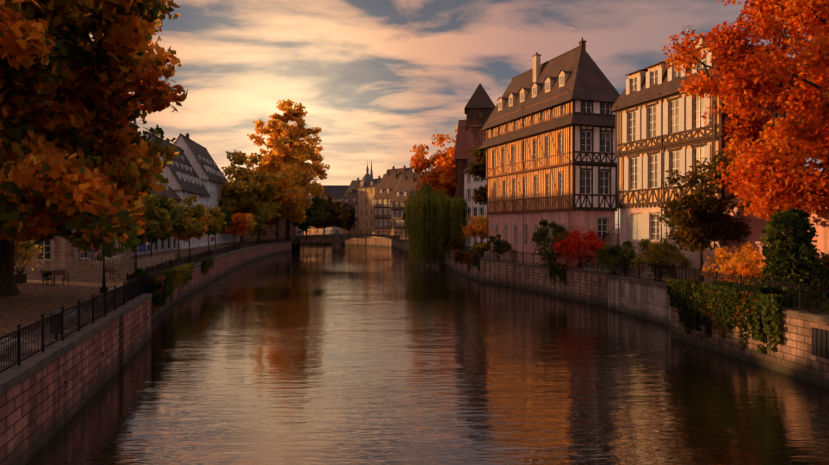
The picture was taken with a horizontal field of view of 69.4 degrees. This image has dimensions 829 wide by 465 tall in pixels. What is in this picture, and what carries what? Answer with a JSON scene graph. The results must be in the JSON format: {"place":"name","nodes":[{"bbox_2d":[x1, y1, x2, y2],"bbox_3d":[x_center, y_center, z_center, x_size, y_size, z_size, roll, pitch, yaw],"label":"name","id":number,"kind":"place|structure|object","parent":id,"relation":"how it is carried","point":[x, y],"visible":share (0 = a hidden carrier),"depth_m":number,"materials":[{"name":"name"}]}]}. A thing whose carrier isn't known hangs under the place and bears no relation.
{"place":"outdoors","nodes":[
{"label":"outdoors","id":0,"kind":"place"},
{"bbox_2d":[0,239,299,337],"bbox_3d":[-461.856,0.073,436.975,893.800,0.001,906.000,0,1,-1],"label":"quay ground","id":1,"kind":"structure","parent":0,"point":[19,315],"depth_m":40.71,"materials":[{"name":"stone"}]},
{"bbox_2d":[14,274,26,282],"bbox_3d":[-29.442,3.435,44.674,0.680,0.670,0.680,0,1,-1],"label":"planter","id":2,"kind":"object","parent":1,"relation":"on","point":[20,278],"visible":0.79,"depth_m":44.37,"materials":[{"name":"grey"}]},
{"bbox_2d":[14,239,45,273],"bbox_3d":[-29.492,1.490,44.763,3.767,3.396,3.530,0,1,-1],"label":"bush planter","id":3,"kind":"object","parent":2,"relation":"on","point":[21,246],"visible":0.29,"depth_m":44.65,"materials":[{"name":"yellow plant"}]},
{"bbox_2d":[41,270,67,281],"bbox_3d":[-27.450,3.301,45.646,1.700,0.920,0.580,0,1,-11],"label":"table","id":4,"kind":"object","parent":1,"relation":"on","point":[54,272],"visible":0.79,"depth_m":45.43,"materials":[{"name":"brown wood"}]},
{"bbox_2d":[43,272,68,285],"bbox_3d":[-25.975,3.345,43.138,1.748,0.880,1.616,0,1,-1],"label":"chair","id":5,"kind":"object","parent":1,"relation":"on","point":[47,274],"visible":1,"depth_m":43.24,"materials":[{"name":"black metal"}]},
{"bbox_2d":[14,194,131,267],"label":"building","id":6,"kind":"structure","parent":1,"relation":"on","point":[58,248],"depth_m":61.13,"materials":[{"name":"stone"}]},
{"bbox_2d":[0,269,155,353],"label":"promenade leaves","id":7,"kind":"object","parent":1,"relation":"on","point":[55,296],"visible":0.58,"depth_m":34.98,"materials":[{"name":"brown plant"}]},
{"bbox_2d":[0,0,187,296],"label":"tree","id":8,"kind":"object","parent":1,"relation":"on","point":[79,154],"visible":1,"depth_m":32.20,"materials":[{"name":"orange plant"}]},
{"bbox_2d":[15,252,175,270],"bbox_3d":[-30.517,3.047,63.585,11.054,1.090,22.618,0,1,26],"label":"fence","id":9,"kind":"object","parent":1,"relation":"on","point":[151,261],"visible":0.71,"depth_m":57.77,"materials":[{"name":"brown wood"}]},
{"bbox_2d":[105,267,119,277],"bbox_3d":[-24.672,3.272,48.722,1.700,0.920,0.580,0,1,39],"label":"park bench","id":10,"kind":"object","parent":1,"relation":"on","point":[109,271],"visible":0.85,"depth_m":48.44,"materials":[{"name":"brown wood"}]},
{"bbox_2d":[0,242,279,370],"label":"paving strip","id":11,"kind":"object","parent":1,"relation":"on","point":[71,328],"visible":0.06,"depth_m":23.28,"materials":[{"name":"stone"}]},
{"bbox_2d":[0,337,21,353],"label":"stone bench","id":12,"kind":"object","parent":11,"relation":"on","point":[9,346],"visible":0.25,"depth_m":19.70,"materials":[{"name":"grey stone"}]},
{"bbox_2d":[48,309,60,333],"bbox_3d":[-13.351,3.421,22.312,0.520,1.120,0.520,0,1,-1],"label":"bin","id":13,"kind":"object","parent":11,"relation":"on","point":[54,311],"visible":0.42,"depth_m":22.18,"materials":[{"name":"grey"}]},
{"bbox_2d":[69,309,76,320],"bbox_3d":[-14.993,3.706,25.981,0.540,0.480,2.200,0,1,-14],"label":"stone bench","id":14,"kind":"object","parent":11,"relation":"on","point":[72,316],"visible":0.07,"depth_m":26.64,"materials":[{"name":"grey stone"}]},
{"bbox_2d":[99,248,107,292],"bbox_3d":[-19.696,1.758,37.965,0.600,4.150,0.502,0,1,-1],"label":"lamp","id":15,"kind":"object","parent":11,"relation":"on","point":[103,287],"visible":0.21,"depth_m":37.91,"materials":[{"name":"black metal"}]},
{"bbox_2d":[138,245,145,267],"bbox_3d":[-23.338,2.382,51.309,0.600,2.650,0.084,0,1,-13],"label":"sign post","id":16,"kind":"object","parent":1,"relation":"on","point":[141,248],"visible":0.81,"depth_m":51.31,"materials":[{"name":"blue metal"}]},
{"bbox_2d":[114,193,172,269],"bbox_3d":[-26.029,0.125,55.278,5.962,7.691,6.206,0,1,-1],"label":"young tree","id":17,"kind":"object","parent":1,"relation":"on","point":[157,221],"visible":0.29,"depth_m":55.19,"materials":[{"name":"green plant"}]},
{"bbox_2d":[125,267,163,306],"bbox_3d":[-17.424,3.962,38.483,2.530,3.504,2.841,0,1,-1],"label":"corner bush","id":18,"kind":"object","parent":1,"relation":"on","point":[153,283],"visible":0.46,"depth_m":38.08,"materials":[{"name":"green plant"}]},
{"bbox_2d":[0,237,290,372],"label":"quay fence","id":19,"kind":"structure","parent":1,"relation":"on","point":[129,293],"depth_m":24.82,"materials":[{"name":"black metal"}]},
{"bbox_2d":[132,174,181,255],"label":"dark house","id":20,"kind":"structure","parent":1,"relation":"on","point":[171,243],"depth_m":102.56,"materials":[{"name":"grey stone"}]},
{"bbox_2d":[136,193,181,256],"bbox_3d":[-28.474,-0.185,63.978,6.222,8.145,7.093,0,1,-1],"label":"young tree","id":21,"kind":"object","parent":1,"relation":"on","point":[166,205],"visible":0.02,"depth_m":63.17,"materials":[{"name":"green plant"}]},
{"bbox_2d":[144,128,210,248],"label":"white house","id":22,"kind":"structure","parent":1,"relation":"on","point":[181,175],"depth_m":119.63,"materials":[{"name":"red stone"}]},
{"bbox_2d":[164,195,205,260],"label":"young tree","id":23,"kind":"object","parent":1,"relation":"on","point":[189,221],"visible":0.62,"depth_m":73.71,"materials":[{"name":"green plant"}]},
{"bbox_2d":[171,203,213,255],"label":"young tree","id":24,"kind":"object","parent":1,"relation":"on","point":[209,221],"visible":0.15,"depth_m":84.52,"materials":[{"name":"green plant"}]},
{"bbox_2d":[174,133,229,244],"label":"white house","id":25,"kind":"structure","parent":1,"relation":"on","point":[203,164],"depth_m":138.81,"materials":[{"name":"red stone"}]},
{"bbox_2d":[205,205,226,250],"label":"young tree","id":26,"kind":"object","parent":1,"relation":"on","point":[215,227],"visible":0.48,"depth_m":95.50,"materials":[{"name":"green plant"}]},
{"bbox_2d":[207,206,232,247],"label":"young tree","id":27,"kind":"object","parent":1,"relation":"on","point":[228,219],"visible":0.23,"depth_m":107.74,"materials":[{"name":"green plant"}]},
{"bbox_2d":[224,176,239,241],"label":"white house","id":28,"kind":"structure","parent":1,"relation":"on","point":[237,237],"depth_m":167.94,"materials":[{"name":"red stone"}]},
{"bbox_2d":[223,212,247,243],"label":"young tree","id":29,"kind":"object","parent":1,"relation":"on","point":[239,224],"visible":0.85,"depth_m":119.72,"materials":[{"name":"orange plant"}]},
{"bbox_2d":[228,178,245,182],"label":"distant tree","id":30,"kind":"object","parent":1,"relation":"on","point":[233,180],"visible":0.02,"depth_m":209.57,"materials":[{"name":"yellow plant"}]},
{"bbox_2d":[218,150,281,242],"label":"tree","id":31,"kind":"object","parent":1,"relation":"on","point":[240,197],"visible":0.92,"depth_m":147.91,"materials":[{"name":"green plant"}]},
{"bbox_2d":[243,213,256,244],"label":"young tree","id":32,"kind":"object","parent":1,"relation":"on","point":[250,226],"visible":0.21,"depth_m":134.64,"materials":[{"name":"orange plant"}]},
{"bbox_2d":[251,212,266,240],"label":"young tree","id":33,"kind":"object","parent":1,"relation":"on","point":[261,225],"visible":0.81,"depth_m":147.50,"materials":[{"name":"green plant"}]},
{"bbox_2d":[258,219,275,240],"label":"tree","id":34,"kind":"object","parent":1,"relation":"on","point":[273,222],"visible":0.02,"depth_m":163.60,"materials":[{"name":"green plant"}]},
{"bbox_2d":[243,218,302,238],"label":"house","id":35,"kind":"structure","parent":1,"relation":"on","point":[270,233],"depth_m":200.62,"materials":[{"name":"red stone"}]},
{"bbox_2d":[248,165,305,241],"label":"tree","id":36,"kind":"object","parent":1,"relation":"on","point":[291,202],"visible":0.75,"depth_m":161.10,"materials":[{"name":"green plant"}]},
{"bbox_2d":[246,99,329,239],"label":"tall tree","id":37,"kind":"object","parent":1,"relation":"on","point":[294,152],"visible":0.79,"depth_m":182.13,"materials":[{"name":"orange plant"}]},
{"bbox_2d":[291,195,327,240],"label":"tree","id":38,"kind":"object","parent":1,"relation":"on","point":[315,211],"visible":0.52,"depth_m":185.58,"materials":[{"name":"green plant"}]},
{"bbox_2d":[310,193,345,238],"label":"distant tree","id":39,"kind":"object","parent":1,"relation":"on","point":[334,218],"visible":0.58,"depth_m":222.85,"materials":[{"name":"green plant"}]},
{"bbox_2d":[303,192,329,234],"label":"house","id":40,"kind":"structure","parent":0,"point":[317,231],"depth_m":274.74,"materials":[{"name":"beige stone"}]},
{"bbox_2d":[321,196,343,233],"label":"house","id":41,"kind":"structure","parent":0,"point":[330,229],"depth_m":260.54,"materials":[{"name":"beige stone"}]},
{"bbox_2d":[323,185,348,199],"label":"house","id":42,"kind":"structure","parent":0,"point":[338,191],"depth_m":303.12,"materials":[{"name":"grey stone"}]},
{"bbox_2d":[344,178,360,195],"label":"house","id":43,"kind":"structure","parent":0,"point":[354,184],"depth_m":276.20,"materials":[{"name":"red stone"}]},
{"bbox_2d":[357,160,381,237],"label":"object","id":44,"kind":"structure","parent":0,"point":[368,187],"depth_m":227.69,"materials":[{"name":"beige stone"}]},
{"bbox_2d":[373,170,403,237],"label":"house","id":45,"kind":"structure","parent":0,"point":[386,189],"depth_m":212.35,"materials":[{"name":"red stone"}]},
{"bbox_2d":[386,165,412,176],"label":"house","id":46,"kind":"structure","parent":0,"point":[405,170],"depth_m":244.05,"materials":[{"name":"red stone"}]},
{"bbox_2d":[390,174,417,238],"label":"house","id":47,"kind":"structure","parent":0,"point":[401,192],"depth_m":200.13,"materials":[{"name":"beige stone"}]},
{"bbox_2d":[407,169,430,177],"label":"house","id":48,"kind":"structure","parent":0,"point":[415,174],"depth_m":233.69,"materials":[{"name":"red stone"}]},
{"bbox_2d":[26,244,828,464],"bbox_3d":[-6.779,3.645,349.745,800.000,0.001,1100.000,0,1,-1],"label":"canal water","id":49,"kind":"structure","parent":0,"point":[314,354],"depth_m":26.20,"materials":[{"name":"brown liquid"}]},
{"bbox_2d":[89,0,828,227],"label":"sky","id":50,"kind":"structure","parent":0,"point":[379,78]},
{"bbox_2d":[461,162,488,252],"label":"white house","id":51,"kind":"structure","parent":0,"point":[471,184],"depth_m":101.19,"materials":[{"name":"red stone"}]},
{"bbox_2d":[464,83,495,166],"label":"tower","id":52,"kind":"structure","parent":0,"point":[480,106],"depth_m":111.58,"materials":[{"name":"red stone"}]},
{"bbox_2d":[400,230,828,315],"bbox_3d":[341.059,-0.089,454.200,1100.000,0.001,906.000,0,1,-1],"label":"quay ground","id":53,"kind":"structure","parent":0,"point":[616,231],"depth_m":60.26,"materials":[{"name":"stone"}]},
{"bbox_2d":[339,199,356,229],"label":"distant tree","id":54,"kind":"object","parent":53,"relation":"on","point":[348,214],"visible":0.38,"depth_m":240.89,"materials":[{"name":"green plant"}]},
{"bbox_2d":[340,189,357,232],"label":"house","id":55,"kind":"structure","parent":53,"relation":"on","point":[350,198],"depth_m":243.74,"materials":[{"name":"red stone"}]},
{"bbox_2d":[406,171,429,201],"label":"house","id":56,"kind":"structure","parent":53,"relation":"on","point":[414,186],"depth_m":190.66,"materials":[{"name":"red stone"}]},
{"bbox_2d":[409,126,457,198],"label":"orange tree","id":57,"kind":"object","parent":53,"relation":"on","point":[441,176],"visible":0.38,"depth_m":133.10,"materials":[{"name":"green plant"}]},
{"bbox_2d":[402,180,468,267],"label":"willow tree","id":58,"kind":"object","parent":53,"relation":"on","point":[433,220],"visible":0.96,"depth_m":102.13,"materials":[{"name":"green plant"}]},
{"bbox_2d":[442,233,467,259],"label":"bush","id":59,"kind":"object","parent":53,"relation":"on","point":[457,240],"visible":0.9,"depth_m":97.32,"materials":[{"name":"green plant"}]},
{"bbox_2d":[453,120,467,197],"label":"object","id":60,"kind":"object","parent":53,"relation":"on","point":[461,153],"visible":0.19,"depth_m":120.82,"materials":[{"name":"red stone"}]},
{"bbox_2d":[460,213,488,243],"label":"autumn tree","id":61,"kind":"object","parent":53,"relation":"on","point":[477,227],"visible":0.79,"depth_m":83.86,"materials":[{"name":"orange plant"}]},
{"bbox_2d":[464,145,486,204],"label":"dark tree","id":62,"kind":"object","parent":53,"relation":"on","point":[477,168],"visible":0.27,"depth_m":88.51,"materials":[{"name":"green plant"}]},
{"bbox_2d":[471,242,489,257],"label":"tree","id":63,"kind":"object","parent":53,"relation":"on","point":[477,244],"visible":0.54,"depth_m":79.67,"materials":[{"name":"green plant"}]},
{"bbox_2d":[485,234,511,259],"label":"green bush","id":64,"kind":"object","parent":53,"relation":"on","point":[499,245],"visible":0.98,"depth_m":73.62,"materials":[{"name":"green plant"}]},
{"bbox_2d":[479,38,619,266],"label":"half-timbered building","id":65,"kind":"structure","parent":53,"relation":"on","point":[540,94],"depth_m":65.81,"materials":[{"name":"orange paint"}]},
{"bbox_2d":[485,77,715,280],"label":"downpipes","id":66,"kind":"object","parent":65,"relation":"attached to","point":[618,173],"visible":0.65,"depth_m":51.76,"materials":[{"name":"orange metal"}]},
{"bbox_2d":[530,218,573,274],"bbox_3d":[14.464,1.867,62.623,4.579,6.790,4.954,0,1,-1],"label":"bush","id":67,"kind":"object","parent":53,"relation":"on","point":[540,236],"visible":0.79,"depth_m":61.93,"materials":[{"name":"green plant"}]},
{"bbox_2d":[552,226,609,274],"bbox_3d":[15.856,1.688,57.087,5.823,4.646,5.764,0,1,-1],"label":"red bush","id":68,"kind":"object","parent":53,"relation":"on","point":[582,246],"visible":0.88,"depth_m":56.27,"materials":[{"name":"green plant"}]},
{"bbox_2d":[582,224,619,267],"bbox_3d":[19.577,1.361,62.388,5.215,4.484,1.275,0,1,-20],"label":"outside stair","id":69,"kind":"object","parent":53,"relation":"on","point":[612,238],"visible":0.31,"depth_m":62.03,"materials":[{"name":"stone"}]},
{"bbox_2d":[593,241,640,274],"bbox_3d":[17.486,2.200,50.823,4.009,3.078,3.747,0,1,-1],"label":"green bush","id":70,"kind":"object","parent":53,"relation":"on","point":[605,251],"visible":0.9,"depth_m":50.38,"materials":[{"name":"green plant"}]},
{"bbox_2d":[631,238,690,281],"bbox_3d":[18.668,2.088,45.814,4.139,3.386,4.546,0,1,-1],"label":"bush","id":71,"kind":"object","parent":53,"relation":"on","point":[656,250],"visible":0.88,"depth_m":45.57,"materials":[{"name":"green plant"}]},
{"bbox_2d":[655,151,751,281],"bbox_3d":[19.584,-0.724,40.427,6.316,9.667,6.464,0,1,-1],"label":"tree","id":72,"kind":"object","parent":53,"relation":"on","point":[711,220],"visible":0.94,"depth_m":39.74,"materials":[{"name":"green plant"}]},
{"bbox_2d":[609,36,799,282],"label":"half-timbered building","id":73,"kind":"structure","parent":53,"relation":"on","point":[687,137],"depth_m":47.21,"materials":[{"name":"beige paint"}]},
{"bbox_2d":[700,241,767,284],"bbox_3d":[19.497,2.202,35.731,3.603,3.402,6.262,0,1,-1],"label":"bush","id":74,"kind":"object","parent":53,"relation":"on","point":[737,263],"visible":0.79,"depth_m":34.97,"materials":[{"name":"orange plant"}]},
{"bbox_2d":[662,0,828,220],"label":"orange tree","id":75,"kind":"object","parent":53,"relation":"on","point":[767,166],"visible":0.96,"depth_m":33.17,"materials":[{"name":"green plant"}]},
{"bbox_2d":[721,174,828,299],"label":"building","id":76,"kind":"structure","parent":53,"relation":"on","point":[818,220],"depth_m":38.76,"materials":[{"name":"beige paint"}]},
{"bbox_2d":[746,207,828,313],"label":"bush","id":77,"kind":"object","parent":53,"relation":"on","point":[790,252],"depth_m":29.33,"materials":[{"name":"green plant"}]},
{"bbox_2d":[814,254,828,300],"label":"vine bush","id":78,"kind":"object","parent":53,"relation":"on","point":[823,270],"visible":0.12,"depth_m":28.98,"materials":[{"name":"green plant"}]},
{"label":"terrain","id":79,"kind":"structure","parent":0,"visible":0},
{"bbox_2d":[0,240,299,464],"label":"quay wall","id":80,"kind":"structure","parent":79,"relation":"on","point":[41,405],"depth_m":22.05,"materials":[{"name":"brown brick"}]},
{"bbox_2d":[64,313,147,386],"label":"quay ladder rings","id":81,"kind":"object","parent":80,"relation":"attached to","point":[120,344],"visible":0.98,"depth_m":28.90,"materials":[{"name":"black metal"}]},
{"bbox_2d":[137,256,214,317],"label":"ivy","id":82,"kind":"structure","parent":80,"relation":"attached to","point":[171,278],"depth_m":51.95,"materials":[{"name":"green plant"}]},
{"bbox_2d":[293,229,399,250],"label":"footbridge","id":83,"kind":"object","parent":79,"relation":"on","point":[337,240],"visible":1,"depth_m":174.57,"materials":[{"name":"stone"}]},
{"bbox_2d":[300,237,828,388],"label":"quay wall","id":84,"kind":"structure","parent":79,"relation":"on","point":[648,300],"depth_m":45.38,"materials":[{"name":"stone"}]},
{"bbox_2d":[453,250,784,353],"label":"ivy walls","id":85,"kind":"structure","parent":84,"relation":"hanging from","point":[722,304],"depth_m":31.96,"materials":[{"name":"green plant"}]},
{"bbox_2d":[458,244,828,313],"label":"railing","id":86,"kind":"object","parent":84,"relation":"on","point":[690,273],"depth_m":37.54,"materials":[{"name":"black metal"}]},
{"bbox_2d":[692,311,828,363],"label":"cellar windows","id":87,"kind":"structure","parent":84,"relation":"attached to","point":[819,343],"depth_m":26.29,"materials":[{"name":"stone"}]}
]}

